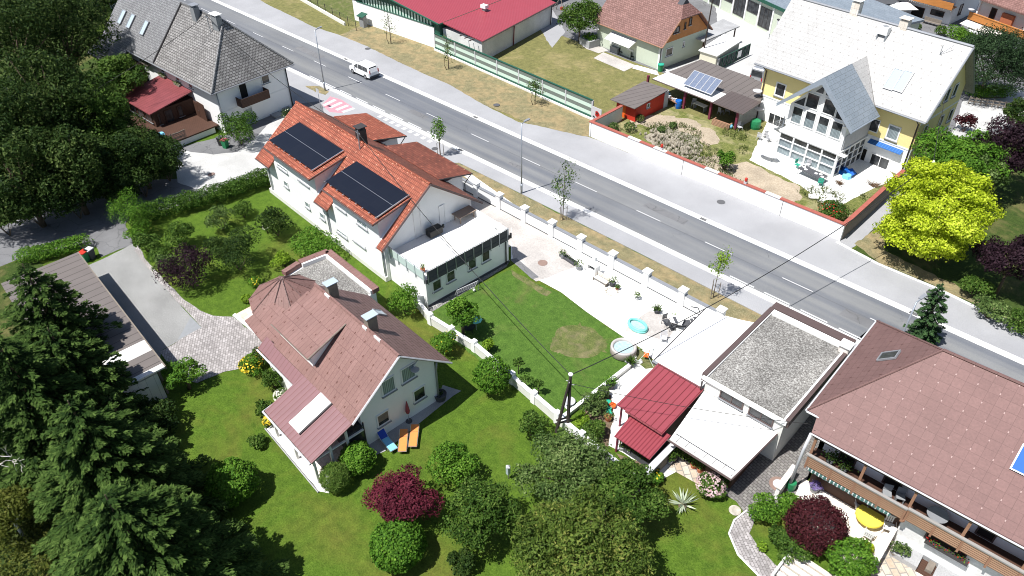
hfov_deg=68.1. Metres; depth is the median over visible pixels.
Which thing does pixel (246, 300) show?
shrub
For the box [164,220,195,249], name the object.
shrub
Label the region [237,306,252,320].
entrance terrace
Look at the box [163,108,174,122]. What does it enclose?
window
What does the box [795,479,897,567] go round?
white patio
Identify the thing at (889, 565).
flagstone patio
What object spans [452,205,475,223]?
terrace table
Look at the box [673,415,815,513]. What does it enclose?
cobbled yard
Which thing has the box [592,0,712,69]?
shingle house
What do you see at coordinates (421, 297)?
entrance wall
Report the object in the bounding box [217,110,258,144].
shrub
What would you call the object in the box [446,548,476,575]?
shrub
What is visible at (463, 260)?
overhead cable
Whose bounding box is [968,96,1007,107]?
timber fence
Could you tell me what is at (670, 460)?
potted plant
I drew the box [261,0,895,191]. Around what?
dry ground
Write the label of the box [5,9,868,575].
ground
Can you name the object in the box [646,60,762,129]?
open shed
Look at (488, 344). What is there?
shrub
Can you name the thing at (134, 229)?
shrub
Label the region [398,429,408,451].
sun lounger
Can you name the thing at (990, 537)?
balcony door
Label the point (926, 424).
balcony house
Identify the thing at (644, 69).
garden path
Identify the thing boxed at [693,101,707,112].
shed table
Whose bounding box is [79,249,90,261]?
waste bin
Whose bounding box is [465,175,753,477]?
gravel court
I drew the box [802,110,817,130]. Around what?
window
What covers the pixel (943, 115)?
window
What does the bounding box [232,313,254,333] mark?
terrace edge
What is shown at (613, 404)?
potted plant
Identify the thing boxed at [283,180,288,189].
window
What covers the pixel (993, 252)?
tree
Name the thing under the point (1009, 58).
tree
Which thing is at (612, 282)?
potted plant
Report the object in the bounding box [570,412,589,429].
shrub
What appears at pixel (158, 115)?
window
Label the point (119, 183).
tree
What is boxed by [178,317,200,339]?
concrete patch
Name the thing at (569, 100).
noise barrier
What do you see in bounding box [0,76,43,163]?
tree
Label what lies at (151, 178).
shrub
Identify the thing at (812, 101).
window
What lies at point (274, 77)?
overhead cable
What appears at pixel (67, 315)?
spruce tree
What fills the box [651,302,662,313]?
potted plant
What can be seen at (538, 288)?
worn grass patch
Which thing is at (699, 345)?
shed
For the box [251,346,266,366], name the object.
shrub
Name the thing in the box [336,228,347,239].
window
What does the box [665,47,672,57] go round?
window
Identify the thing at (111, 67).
tree
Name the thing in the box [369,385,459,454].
front terrace
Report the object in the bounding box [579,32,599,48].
concrete planter
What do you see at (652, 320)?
concrete patch
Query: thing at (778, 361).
garage
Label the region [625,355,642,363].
rock pile
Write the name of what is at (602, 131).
boundary wall
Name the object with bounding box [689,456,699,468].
potted plant
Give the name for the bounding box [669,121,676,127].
shrub
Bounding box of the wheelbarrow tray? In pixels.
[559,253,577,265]
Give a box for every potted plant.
[419,263,426,271]
[559,249,566,258]
[574,259,583,270]
[601,410,614,421]
[603,375,618,389]
[609,276,617,286]
[609,402,615,408]
[618,440,624,450]
[624,355,638,367]
[634,291,640,300]
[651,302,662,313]
[667,451,675,464]
[672,447,680,461]
[677,450,686,461]
[683,453,694,464]
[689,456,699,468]
[695,461,705,472]
[809,479,823,493]
[820,447,842,464]
[834,454,858,472]
[889,541,903,555]
[898,543,911,557]
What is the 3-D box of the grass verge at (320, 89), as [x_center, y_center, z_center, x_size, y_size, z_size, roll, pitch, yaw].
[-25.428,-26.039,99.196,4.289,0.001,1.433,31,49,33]
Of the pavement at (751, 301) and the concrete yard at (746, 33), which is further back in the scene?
the concrete yard at (746, 33)
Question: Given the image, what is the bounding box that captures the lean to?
[667,391,777,488]
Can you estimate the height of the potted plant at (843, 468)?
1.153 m
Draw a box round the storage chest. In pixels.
[610,45,618,53]
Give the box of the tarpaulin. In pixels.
[838,166,856,179]
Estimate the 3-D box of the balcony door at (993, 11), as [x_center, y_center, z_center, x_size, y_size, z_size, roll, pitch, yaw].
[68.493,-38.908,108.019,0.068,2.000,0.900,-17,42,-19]
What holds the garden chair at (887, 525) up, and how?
on the white patio at (855, 526)
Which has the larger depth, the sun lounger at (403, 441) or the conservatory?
the conservatory
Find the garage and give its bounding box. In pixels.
[700,302,855,460]
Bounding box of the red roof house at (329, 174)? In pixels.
[255,101,511,307]
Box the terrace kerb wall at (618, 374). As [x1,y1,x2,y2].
[562,363,630,416]
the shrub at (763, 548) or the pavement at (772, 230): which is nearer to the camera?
the shrub at (763, 548)
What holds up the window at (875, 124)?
in the yellow house at (841, 88)
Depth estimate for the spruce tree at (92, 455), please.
42.17 m
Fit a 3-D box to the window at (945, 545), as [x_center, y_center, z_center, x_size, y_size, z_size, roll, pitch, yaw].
[25.500,14.937,44.390,2.300,1.200,0.068,29,47,31]
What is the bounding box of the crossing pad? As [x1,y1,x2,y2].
[323,97,352,112]
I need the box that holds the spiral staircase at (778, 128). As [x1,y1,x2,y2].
[774,116,786,132]
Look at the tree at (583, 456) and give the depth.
47.07 m
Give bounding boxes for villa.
[245,249,451,482]
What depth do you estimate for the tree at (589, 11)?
107.83 m
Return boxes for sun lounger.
[377,428,397,451]
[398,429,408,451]
[408,424,419,446]
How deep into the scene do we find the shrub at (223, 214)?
72.74 m
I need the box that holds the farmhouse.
[87,0,293,132]
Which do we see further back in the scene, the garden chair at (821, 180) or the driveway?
the garden chair at (821, 180)
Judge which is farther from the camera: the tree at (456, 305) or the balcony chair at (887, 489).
the tree at (456, 305)
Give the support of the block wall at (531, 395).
on the ground at (285, 509)
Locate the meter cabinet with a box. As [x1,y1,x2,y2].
[356,12,367,27]
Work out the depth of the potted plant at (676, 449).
51.42 m
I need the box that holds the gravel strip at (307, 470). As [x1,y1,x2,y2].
[267,424,329,492]
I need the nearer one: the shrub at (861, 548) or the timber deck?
the shrub at (861, 548)
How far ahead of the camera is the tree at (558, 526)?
40.98 m
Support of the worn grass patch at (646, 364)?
on the gravel court
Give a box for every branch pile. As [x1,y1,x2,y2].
[834,178,847,186]
[866,177,883,187]
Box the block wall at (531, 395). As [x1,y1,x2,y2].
[414,294,634,473]
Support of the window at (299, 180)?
in the red roof house at (329, 174)
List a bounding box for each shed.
[614,363,703,465]
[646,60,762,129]
[652,308,747,399]
[698,34,741,64]
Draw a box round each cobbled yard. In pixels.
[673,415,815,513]
[796,320,879,491]
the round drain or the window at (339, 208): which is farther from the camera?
the window at (339, 208)
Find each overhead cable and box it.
[100,17,203,86]
[206,15,356,131]
[357,132,568,372]
[573,174,916,373]
[574,384,784,421]
[933,95,945,159]
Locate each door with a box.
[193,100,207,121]
[238,83,248,99]
[243,106,255,123]
[412,202,422,237]
[438,204,445,225]
[620,104,625,117]
[837,452,856,466]
[860,148,867,160]
[881,476,901,490]
[911,5,924,17]
[974,526,996,542]
[988,7,997,19]
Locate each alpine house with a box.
[886,0,979,24]
[960,0,1023,50]
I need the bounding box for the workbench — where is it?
[668,95,676,108]
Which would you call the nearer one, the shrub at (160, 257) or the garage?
the garage
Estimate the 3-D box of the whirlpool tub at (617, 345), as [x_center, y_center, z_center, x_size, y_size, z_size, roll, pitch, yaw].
[8.820,4.864,59.983,2.105,0.800,2.105,31,49,33]
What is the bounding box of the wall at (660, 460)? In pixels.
[633,443,675,498]
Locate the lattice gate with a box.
[719,43,750,66]
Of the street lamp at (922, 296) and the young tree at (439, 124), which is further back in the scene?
the young tree at (439, 124)
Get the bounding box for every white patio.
[750,122,892,209]
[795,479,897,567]
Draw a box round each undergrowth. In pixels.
[0,5,176,223]
[0,257,61,575]
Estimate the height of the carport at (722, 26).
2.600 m
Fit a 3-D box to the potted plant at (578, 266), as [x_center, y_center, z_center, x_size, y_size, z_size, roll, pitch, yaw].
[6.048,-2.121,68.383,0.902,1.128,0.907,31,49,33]
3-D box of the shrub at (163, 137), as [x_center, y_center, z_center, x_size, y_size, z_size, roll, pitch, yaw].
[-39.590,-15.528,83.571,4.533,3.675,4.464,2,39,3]
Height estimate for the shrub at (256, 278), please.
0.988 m
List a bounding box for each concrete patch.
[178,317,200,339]
[624,310,677,340]
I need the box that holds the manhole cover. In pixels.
[538,260,547,265]
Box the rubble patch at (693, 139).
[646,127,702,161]
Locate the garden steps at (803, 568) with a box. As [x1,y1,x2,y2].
[771,548,835,575]
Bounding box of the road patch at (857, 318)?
[295,46,873,327]
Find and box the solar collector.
[683,70,722,94]
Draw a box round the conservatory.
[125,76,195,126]
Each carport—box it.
[1,252,168,400]
[696,19,739,46]
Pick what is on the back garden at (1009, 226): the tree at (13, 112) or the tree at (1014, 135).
the tree at (1014, 135)
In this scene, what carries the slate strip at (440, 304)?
on the lush lawn at (541, 318)
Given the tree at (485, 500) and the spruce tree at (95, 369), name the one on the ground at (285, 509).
the tree at (485, 500)
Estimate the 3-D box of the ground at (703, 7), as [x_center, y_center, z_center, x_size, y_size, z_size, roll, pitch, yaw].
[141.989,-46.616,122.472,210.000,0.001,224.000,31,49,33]
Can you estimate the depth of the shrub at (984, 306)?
62.04 m
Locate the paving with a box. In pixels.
[134,245,261,382]
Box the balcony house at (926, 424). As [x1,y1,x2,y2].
[774,320,1023,575]
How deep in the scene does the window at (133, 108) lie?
91.51 m
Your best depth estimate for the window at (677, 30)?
101.53 m
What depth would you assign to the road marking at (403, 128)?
90.37 m
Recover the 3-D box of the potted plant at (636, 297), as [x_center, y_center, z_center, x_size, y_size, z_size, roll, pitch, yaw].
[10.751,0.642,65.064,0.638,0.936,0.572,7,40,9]
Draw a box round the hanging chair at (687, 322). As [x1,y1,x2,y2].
[673,306,699,329]
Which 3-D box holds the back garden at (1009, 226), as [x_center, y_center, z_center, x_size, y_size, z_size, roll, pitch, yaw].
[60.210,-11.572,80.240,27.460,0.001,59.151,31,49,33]
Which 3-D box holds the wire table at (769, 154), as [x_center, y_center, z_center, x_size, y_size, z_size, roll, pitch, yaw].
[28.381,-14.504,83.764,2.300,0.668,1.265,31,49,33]
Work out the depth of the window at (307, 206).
73.92 m
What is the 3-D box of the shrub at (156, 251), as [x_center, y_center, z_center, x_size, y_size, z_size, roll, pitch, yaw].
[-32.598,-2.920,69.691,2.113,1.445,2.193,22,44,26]
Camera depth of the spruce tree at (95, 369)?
50.31 m
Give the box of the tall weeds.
[612,121,871,233]
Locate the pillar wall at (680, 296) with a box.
[462,176,727,315]
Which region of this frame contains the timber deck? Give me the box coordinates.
[124,111,218,148]
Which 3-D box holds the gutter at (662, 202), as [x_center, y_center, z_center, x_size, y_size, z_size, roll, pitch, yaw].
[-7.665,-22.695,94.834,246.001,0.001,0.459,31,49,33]
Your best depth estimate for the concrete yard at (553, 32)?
114.56 m
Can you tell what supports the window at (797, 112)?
in the yellow house at (841, 88)
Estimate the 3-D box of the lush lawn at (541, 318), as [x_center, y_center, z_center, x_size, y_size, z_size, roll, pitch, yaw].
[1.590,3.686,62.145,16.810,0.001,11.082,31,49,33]
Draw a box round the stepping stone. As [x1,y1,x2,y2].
[729,505,740,515]
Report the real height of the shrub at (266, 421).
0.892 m
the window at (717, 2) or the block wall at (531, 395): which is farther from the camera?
the window at (717, 2)
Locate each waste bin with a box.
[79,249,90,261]
[83,246,96,259]
[215,135,223,145]
[220,138,229,148]
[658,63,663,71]
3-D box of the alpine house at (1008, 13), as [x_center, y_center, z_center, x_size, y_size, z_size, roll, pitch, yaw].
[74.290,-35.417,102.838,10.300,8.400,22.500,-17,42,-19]
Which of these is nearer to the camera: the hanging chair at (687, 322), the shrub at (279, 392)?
the shrub at (279, 392)
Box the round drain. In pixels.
[769,476,785,491]
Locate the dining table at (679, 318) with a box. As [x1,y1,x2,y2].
[670,314,684,330]
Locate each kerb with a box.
[216,0,1023,361]
[286,68,857,343]
[836,241,1023,328]
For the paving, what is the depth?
61.54 m
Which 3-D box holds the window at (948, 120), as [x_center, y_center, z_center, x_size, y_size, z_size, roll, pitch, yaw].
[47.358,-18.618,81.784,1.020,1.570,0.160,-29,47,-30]
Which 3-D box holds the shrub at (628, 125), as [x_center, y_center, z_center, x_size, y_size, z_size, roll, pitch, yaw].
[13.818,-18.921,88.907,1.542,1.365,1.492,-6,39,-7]
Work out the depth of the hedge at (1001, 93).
94.39 m
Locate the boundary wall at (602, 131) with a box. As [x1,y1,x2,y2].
[589,105,905,240]
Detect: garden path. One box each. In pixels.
[582,45,607,52]
[633,65,658,74]
[667,462,703,483]
[730,509,786,575]
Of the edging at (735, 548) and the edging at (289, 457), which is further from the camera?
the edging at (289, 457)
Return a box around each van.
[349,60,379,78]
[749,65,764,81]
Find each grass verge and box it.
[306,86,328,94]
[340,24,589,135]
[456,163,760,321]
[855,227,1021,322]
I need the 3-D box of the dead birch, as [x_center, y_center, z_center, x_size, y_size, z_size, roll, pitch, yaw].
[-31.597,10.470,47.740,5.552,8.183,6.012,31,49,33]
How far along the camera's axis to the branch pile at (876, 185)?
79.33 m
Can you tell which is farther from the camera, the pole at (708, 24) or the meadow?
the meadow
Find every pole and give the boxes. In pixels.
[555,372,572,432]
[704,0,712,47]
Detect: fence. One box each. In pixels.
[300,0,356,30]
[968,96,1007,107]
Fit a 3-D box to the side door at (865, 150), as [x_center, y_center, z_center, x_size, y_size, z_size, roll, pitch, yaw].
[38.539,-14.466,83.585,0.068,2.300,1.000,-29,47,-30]
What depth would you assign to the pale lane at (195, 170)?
84.17 m
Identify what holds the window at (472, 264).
in the red roof house at (329, 174)
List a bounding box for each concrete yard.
[463,190,510,247]
[494,206,575,280]
[541,10,564,46]
[664,7,770,113]
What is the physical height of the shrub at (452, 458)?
2.811 m
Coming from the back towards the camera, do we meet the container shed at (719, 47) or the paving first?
the container shed at (719, 47)
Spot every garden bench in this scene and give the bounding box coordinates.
[592,271,609,286]
[923,16,941,25]
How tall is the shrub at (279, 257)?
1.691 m
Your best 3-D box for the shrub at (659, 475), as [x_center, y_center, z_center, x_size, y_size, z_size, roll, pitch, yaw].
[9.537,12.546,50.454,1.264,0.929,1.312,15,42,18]
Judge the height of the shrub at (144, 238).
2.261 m
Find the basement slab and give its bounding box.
[889,535,967,575]
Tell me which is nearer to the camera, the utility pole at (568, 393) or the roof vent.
the utility pole at (568, 393)
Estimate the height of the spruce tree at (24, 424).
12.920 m
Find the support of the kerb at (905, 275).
on the ground at (285, 509)
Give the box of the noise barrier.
[434,33,593,119]
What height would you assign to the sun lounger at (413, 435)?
0.505 m
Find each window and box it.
[129,103,137,113]
[137,108,145,118]
[144,112,153,123]
[156,113,163,125]
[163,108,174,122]
[176,105,185,117]
[261,75,270,85]
[277,163,287,174]
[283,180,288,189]
[297,179,309,187]
[304,200,310,210]
[319,211,325,221]
[335,204,346,214]
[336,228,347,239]
[352,238,365,249]
[356,218,367,231]
[376,409,391,429]
[381,374,397,398]
[400,361,417,386]
[412,384,427,404]
[432,277,443,293]
[446,269,456,284]
[467,257,477,272]
[481,250,491,264]
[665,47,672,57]
[673,26,679,34]
[710,0,719,5]
[717,390,743,411]
[733,0,745,17]
[746,406,773,429]
[747,0,758,14]
[758,6,772,30]
[767,111,786,126]
[773,81,786,98]
[790,105,804,124]
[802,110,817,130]
[804,91,820,110]
[815,115,830,135]
[821,97,835,116]
[828,120,844,140]
[868,152,890,169]
[869,119,880,133]
[883,124,901,142]
[923,532,966,557]
[930,9,944,17]
[937,114,944,128]
[942,87,951,103]
[945,107,954,123]
[950,82,959,98]
[957,4,963,15]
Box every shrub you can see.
[0,175,52,228]
[0,196,17,235]
[43,168,102,218]
[86,164,119,202]
[105,111,146,132]
[105,186,155,231]
[118,153,164,196]
[122,217,154,238]
[132,232,163,252]
[135,397,178,434]
[145,246,170,262]
[148,129,172,154]
[150,155,183,180]
[151,242,216,291]
[151,254,177,270]
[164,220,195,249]
[200,224,261,271]
[202,235,231,257]
[203,204,236,229]
[203,456,260,507]
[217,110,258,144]
[232,199,253,217]
[238,353,262,376]
[240,293,251,302]
[246,433,265,449]
[248,275,262,286]
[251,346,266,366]
[254,206,293,235]
[254,399,272,416]
[261,366,282,387]
[262,416,271,426]
[269,250,290,267]
[273,387,287,400]
[281,107,290,117]
[288,224,343,256]
[318,460,350,493]
[337,440,376,476]
[368,517,427,574]
[385,282,419,314]
[425,440,480,486]
[430,330,457,354]
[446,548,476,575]
[472,355,511,394]
[482,338,493,351]
[518,409,549,436]
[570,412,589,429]
[579,391,608,417]
[580,419,605,440]
[597,384,609,397]
[608,122,618,129]
[621,457,633,476]
[624,121,635,131]
[635,114,644,121]
[652,468,664,485]
[657,125,665,132]
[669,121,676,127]
[695,471,728,498]
[717,149,735,168]
[747,491,780,524]
[756,541,767,551]
[768,523,814,564]
[775,491,801,516]
[782,494,849,556]
[818,199,849,218]
[821,536,880,575]
[865,541,874,552]
[934,25,946,35]
[953,112,977,131]
[959,274,996,297]
[971,293,1014,323]
[1006,307,1023,335]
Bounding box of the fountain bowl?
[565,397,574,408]
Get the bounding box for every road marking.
[184,0,875,320]
[310,76,860,338]
[323,99,354,112]
[377,115,432,142]
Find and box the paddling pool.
[627,318,647,333]
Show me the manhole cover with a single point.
(542, 262)
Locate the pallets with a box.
[808,193,837,201]
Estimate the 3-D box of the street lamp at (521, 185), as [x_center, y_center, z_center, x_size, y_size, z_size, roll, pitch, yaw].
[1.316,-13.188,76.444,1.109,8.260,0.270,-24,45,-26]
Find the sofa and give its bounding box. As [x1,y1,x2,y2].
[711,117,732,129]
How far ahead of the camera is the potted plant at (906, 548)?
45.45 m
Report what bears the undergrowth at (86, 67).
on the ground at (285, 509)
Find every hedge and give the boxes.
[12,233,93,262]
[127,167,269,223]
[944,24,979,42]
[964,84,1017,97]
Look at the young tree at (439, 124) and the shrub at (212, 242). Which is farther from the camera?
the young tree at (439, 124)
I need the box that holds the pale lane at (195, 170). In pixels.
[176,116,283,191]
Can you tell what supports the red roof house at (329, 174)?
on the ground at (285, 509)
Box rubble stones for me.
[636,124,708,166]
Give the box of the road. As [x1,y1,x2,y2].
[176,0,1023,382]
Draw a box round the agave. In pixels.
[668,487,698,513]
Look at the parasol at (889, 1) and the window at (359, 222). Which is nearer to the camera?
the window at (359, 222)
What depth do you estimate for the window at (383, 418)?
52.94 m
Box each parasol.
[405,401,411,423]
[473,316,481,323]
[876,0,899,3]
[889,2,917,9]
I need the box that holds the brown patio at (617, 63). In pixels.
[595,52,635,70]
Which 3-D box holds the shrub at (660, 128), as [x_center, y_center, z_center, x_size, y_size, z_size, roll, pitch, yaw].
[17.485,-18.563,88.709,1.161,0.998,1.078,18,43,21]
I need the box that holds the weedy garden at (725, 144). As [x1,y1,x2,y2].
[616,107,883,220]
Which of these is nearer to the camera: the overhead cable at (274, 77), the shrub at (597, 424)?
the shrub at (597, 424)
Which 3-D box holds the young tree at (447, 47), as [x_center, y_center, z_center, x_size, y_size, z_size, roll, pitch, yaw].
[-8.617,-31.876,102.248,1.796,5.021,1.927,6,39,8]
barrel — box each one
[675,99,681,108]
[750,118,760,129]
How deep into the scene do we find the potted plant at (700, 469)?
50.71 m
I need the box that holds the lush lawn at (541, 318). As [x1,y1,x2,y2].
[432,270,641,415]
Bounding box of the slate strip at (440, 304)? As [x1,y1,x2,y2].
[427,260,509,311]
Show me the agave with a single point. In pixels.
(682, 504)
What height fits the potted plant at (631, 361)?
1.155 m
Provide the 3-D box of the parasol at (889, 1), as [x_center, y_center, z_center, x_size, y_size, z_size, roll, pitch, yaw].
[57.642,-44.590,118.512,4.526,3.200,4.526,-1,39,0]
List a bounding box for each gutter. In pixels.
[212,0,1023,364]
[288,67,859,341]
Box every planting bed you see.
[584,395,613,445]
[616,453,643,466]
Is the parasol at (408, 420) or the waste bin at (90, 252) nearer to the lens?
the parasol at (408, 420)
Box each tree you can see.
[0,0,69,118]
[0,42,116,142]
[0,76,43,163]
[0,114,83,227]
[0,263,122,359]
[0,331,126,532]
[0,346,34,407]
[0,482,41,542]
[1,0,121,89]
[13,123,116,217]
[26,393,233,575]
[31,325,173,448]
[47,477,289,575]
[52,82,132,145]
[70,0,117,31]
[79,143,141,203]
[84,51,149,110]
[97,124,185,188]
[100,394,180,448]
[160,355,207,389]
[165,529,263,575]
[361,462,444,521]
[380,6,398,43]
[430,116,445,154]
[438,473,522,552]
[442,34,454,69]
[445,296,480,334]
[505,484,658,575]
[511,425,614,510]
[513,357,524,373]
[519,372,533,383]
[526,79,544,104]
[533,378,544,393]
[550,158,579,219]
[556,0,601,41]
[587,459,672,531]
[707,244,733,298]
[872,156,1006,261]
[903,283,949,344]
[909,125,1013,178]
[958,23,1023,97]
[968,113,1023,194]
[970,234,1023,296]
[975,150,1011,186]
[1002,96,1023,126]
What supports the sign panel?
attached to the noise barrier
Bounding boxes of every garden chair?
[659,330,667,342]
[661,313,670,323]
[667,319,675,331]
[793,158,800,167]
[817,178,823,184]
[860,527,875,540]
[880,515,896,533]
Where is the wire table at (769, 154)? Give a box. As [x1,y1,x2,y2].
[759,150,778,158]
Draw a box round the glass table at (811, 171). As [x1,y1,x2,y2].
[797,165,827,184]
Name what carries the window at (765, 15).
in the workshop
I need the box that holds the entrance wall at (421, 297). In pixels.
[418,294,423,303]
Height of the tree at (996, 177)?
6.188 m
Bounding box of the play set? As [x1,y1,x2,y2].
[638,340,655,366]
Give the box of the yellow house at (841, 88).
[753,0,974,176]
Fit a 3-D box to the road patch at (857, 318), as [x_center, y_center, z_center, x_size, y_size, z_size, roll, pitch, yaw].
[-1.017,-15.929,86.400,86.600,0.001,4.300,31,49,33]
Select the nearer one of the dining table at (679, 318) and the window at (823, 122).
the dining table at (679, 318)
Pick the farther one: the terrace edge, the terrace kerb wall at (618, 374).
the terrace edge
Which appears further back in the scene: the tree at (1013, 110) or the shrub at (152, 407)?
the tree at (1013, 110)
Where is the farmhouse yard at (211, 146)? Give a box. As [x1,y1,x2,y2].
[172,101,323,155]
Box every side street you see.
[839,88,1023,241]
[840,192,904,247]
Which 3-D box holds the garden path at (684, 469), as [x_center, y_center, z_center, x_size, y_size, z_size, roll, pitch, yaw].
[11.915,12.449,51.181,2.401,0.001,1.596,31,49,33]
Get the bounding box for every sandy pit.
[630,114,719,145]
[696,155,731,174]
[728,162,801,201]
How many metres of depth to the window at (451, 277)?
64.88 m
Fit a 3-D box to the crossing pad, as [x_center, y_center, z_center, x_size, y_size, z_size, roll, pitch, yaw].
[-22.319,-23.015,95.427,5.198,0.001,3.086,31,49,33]
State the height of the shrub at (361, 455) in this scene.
2.340 m
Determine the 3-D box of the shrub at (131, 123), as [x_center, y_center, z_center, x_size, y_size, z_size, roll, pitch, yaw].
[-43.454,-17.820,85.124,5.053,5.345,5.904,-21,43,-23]
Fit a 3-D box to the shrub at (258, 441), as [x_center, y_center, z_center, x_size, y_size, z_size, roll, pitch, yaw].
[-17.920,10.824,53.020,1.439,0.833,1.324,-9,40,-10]
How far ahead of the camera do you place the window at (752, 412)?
50.67 m
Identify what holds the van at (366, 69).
on the road
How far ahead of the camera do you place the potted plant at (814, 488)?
49.51 m
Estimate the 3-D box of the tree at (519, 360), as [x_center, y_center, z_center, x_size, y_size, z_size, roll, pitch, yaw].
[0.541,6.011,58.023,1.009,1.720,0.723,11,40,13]
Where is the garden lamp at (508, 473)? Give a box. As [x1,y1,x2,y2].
[506,465,510,478]
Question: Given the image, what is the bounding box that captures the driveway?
[89,244,190,356]
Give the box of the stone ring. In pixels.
[605,287,617,295]
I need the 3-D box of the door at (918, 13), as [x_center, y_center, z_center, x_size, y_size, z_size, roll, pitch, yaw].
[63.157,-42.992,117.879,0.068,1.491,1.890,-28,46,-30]
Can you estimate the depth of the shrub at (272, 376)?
56.51 m
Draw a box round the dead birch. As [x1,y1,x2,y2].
[0,406,55,474]
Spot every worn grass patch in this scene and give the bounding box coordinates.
[511,270,551,295]
[550,323,607,357]
[635,346,654,368]
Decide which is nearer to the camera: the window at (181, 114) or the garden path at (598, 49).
the window at (181, 114)
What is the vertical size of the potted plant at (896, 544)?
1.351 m
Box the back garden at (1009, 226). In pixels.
[854,127,1023,318]
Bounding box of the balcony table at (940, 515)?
[927,506,948,523]
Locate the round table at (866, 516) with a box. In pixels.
[855,504,883,528]
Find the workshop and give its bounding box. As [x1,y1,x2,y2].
[703,0,923,33]
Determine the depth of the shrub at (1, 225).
71.26 m
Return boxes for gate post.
[765,31,769,43]
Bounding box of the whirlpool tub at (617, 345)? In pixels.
[610,338,636,360]
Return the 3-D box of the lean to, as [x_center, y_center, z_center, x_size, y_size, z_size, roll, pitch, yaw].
[13.819,10.731,51.124,5.700,2.750,5.180,30,48,32]
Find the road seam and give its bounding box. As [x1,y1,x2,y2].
[209,12,873,320]
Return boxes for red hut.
[610,81,668,121]
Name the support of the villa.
on the ground at (285, 509)
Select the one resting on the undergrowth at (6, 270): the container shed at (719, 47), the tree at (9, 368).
the tree at (9, 368)
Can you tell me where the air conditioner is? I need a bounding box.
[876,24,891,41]
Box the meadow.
[307,0,357,21]
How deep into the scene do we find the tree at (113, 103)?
78.14 m
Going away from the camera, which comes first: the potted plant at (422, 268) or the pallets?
the potted plant at (422, 268)
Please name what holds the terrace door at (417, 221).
in the red roof house at (329, 174)
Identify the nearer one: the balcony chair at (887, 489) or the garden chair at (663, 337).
the balcony chair at (887, 489)
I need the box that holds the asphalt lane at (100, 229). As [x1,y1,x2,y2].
[0,179,206,265]
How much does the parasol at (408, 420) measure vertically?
2.150 m
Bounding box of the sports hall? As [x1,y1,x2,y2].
[352,0,557,56]
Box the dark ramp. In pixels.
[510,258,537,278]
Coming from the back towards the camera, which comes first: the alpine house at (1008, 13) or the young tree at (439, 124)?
the alpine house at (1008, 13)
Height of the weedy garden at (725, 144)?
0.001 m
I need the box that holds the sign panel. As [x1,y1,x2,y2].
[592,106,601,117]
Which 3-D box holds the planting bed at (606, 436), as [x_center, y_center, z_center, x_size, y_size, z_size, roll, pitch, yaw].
[6.311,9.537,54.849,2.184,0.001,5.071,2,39,4]
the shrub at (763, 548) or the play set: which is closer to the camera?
the shrub at (763, 548)
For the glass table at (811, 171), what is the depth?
80.27 m
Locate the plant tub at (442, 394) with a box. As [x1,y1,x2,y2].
[434,389,446,402]
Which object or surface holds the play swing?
on the ground at (703, 7)
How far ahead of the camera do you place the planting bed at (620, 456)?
52.12 m
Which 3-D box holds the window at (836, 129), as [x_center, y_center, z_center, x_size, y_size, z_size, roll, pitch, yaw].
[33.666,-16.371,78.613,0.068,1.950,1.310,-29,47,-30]
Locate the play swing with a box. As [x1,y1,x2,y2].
[552,0,564,13]
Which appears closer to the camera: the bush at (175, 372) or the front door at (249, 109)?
the bush at (175, 372)
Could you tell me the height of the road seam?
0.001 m
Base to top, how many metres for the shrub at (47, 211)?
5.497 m
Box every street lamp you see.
[314,26,325,90]
[520,118,529,193]
[903,293,926,331]
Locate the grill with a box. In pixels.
[425,223,443,237]
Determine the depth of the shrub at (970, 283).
64.17 m
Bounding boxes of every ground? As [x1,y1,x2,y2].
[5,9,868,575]
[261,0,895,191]
[552,0,1023,137]
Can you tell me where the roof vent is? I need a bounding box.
[480,3,488,10]
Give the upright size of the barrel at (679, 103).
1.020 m
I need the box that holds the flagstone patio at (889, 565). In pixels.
[871,552,922,575]
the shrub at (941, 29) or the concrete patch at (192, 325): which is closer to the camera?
the concrete patch at (192, 325)
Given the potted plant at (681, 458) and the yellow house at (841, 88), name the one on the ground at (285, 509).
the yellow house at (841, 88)
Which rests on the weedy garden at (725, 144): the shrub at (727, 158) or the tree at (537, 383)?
the shrub at (727, 158)
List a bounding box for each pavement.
[105,3,467,162]
[218,0,1023,358]
[459,157,855,349]
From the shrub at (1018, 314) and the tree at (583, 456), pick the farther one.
the shrub at (1018, 314)
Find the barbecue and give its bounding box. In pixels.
[586,256,599,279]
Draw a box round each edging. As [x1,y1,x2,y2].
[264,428,318,492]
[728,510,759,575]
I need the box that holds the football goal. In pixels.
[454,281,478,296]
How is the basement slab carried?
on the ground at (285, 509)
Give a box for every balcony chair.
[881,483,893,497]
[894,486,907,503]
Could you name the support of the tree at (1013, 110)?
on the ground at (703, 7)
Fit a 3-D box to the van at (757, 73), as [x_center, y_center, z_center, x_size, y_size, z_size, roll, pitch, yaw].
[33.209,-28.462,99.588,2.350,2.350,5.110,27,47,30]
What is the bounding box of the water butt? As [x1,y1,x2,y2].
[786,479,796,491]
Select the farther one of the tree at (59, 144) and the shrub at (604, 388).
the tree at (59, 144)

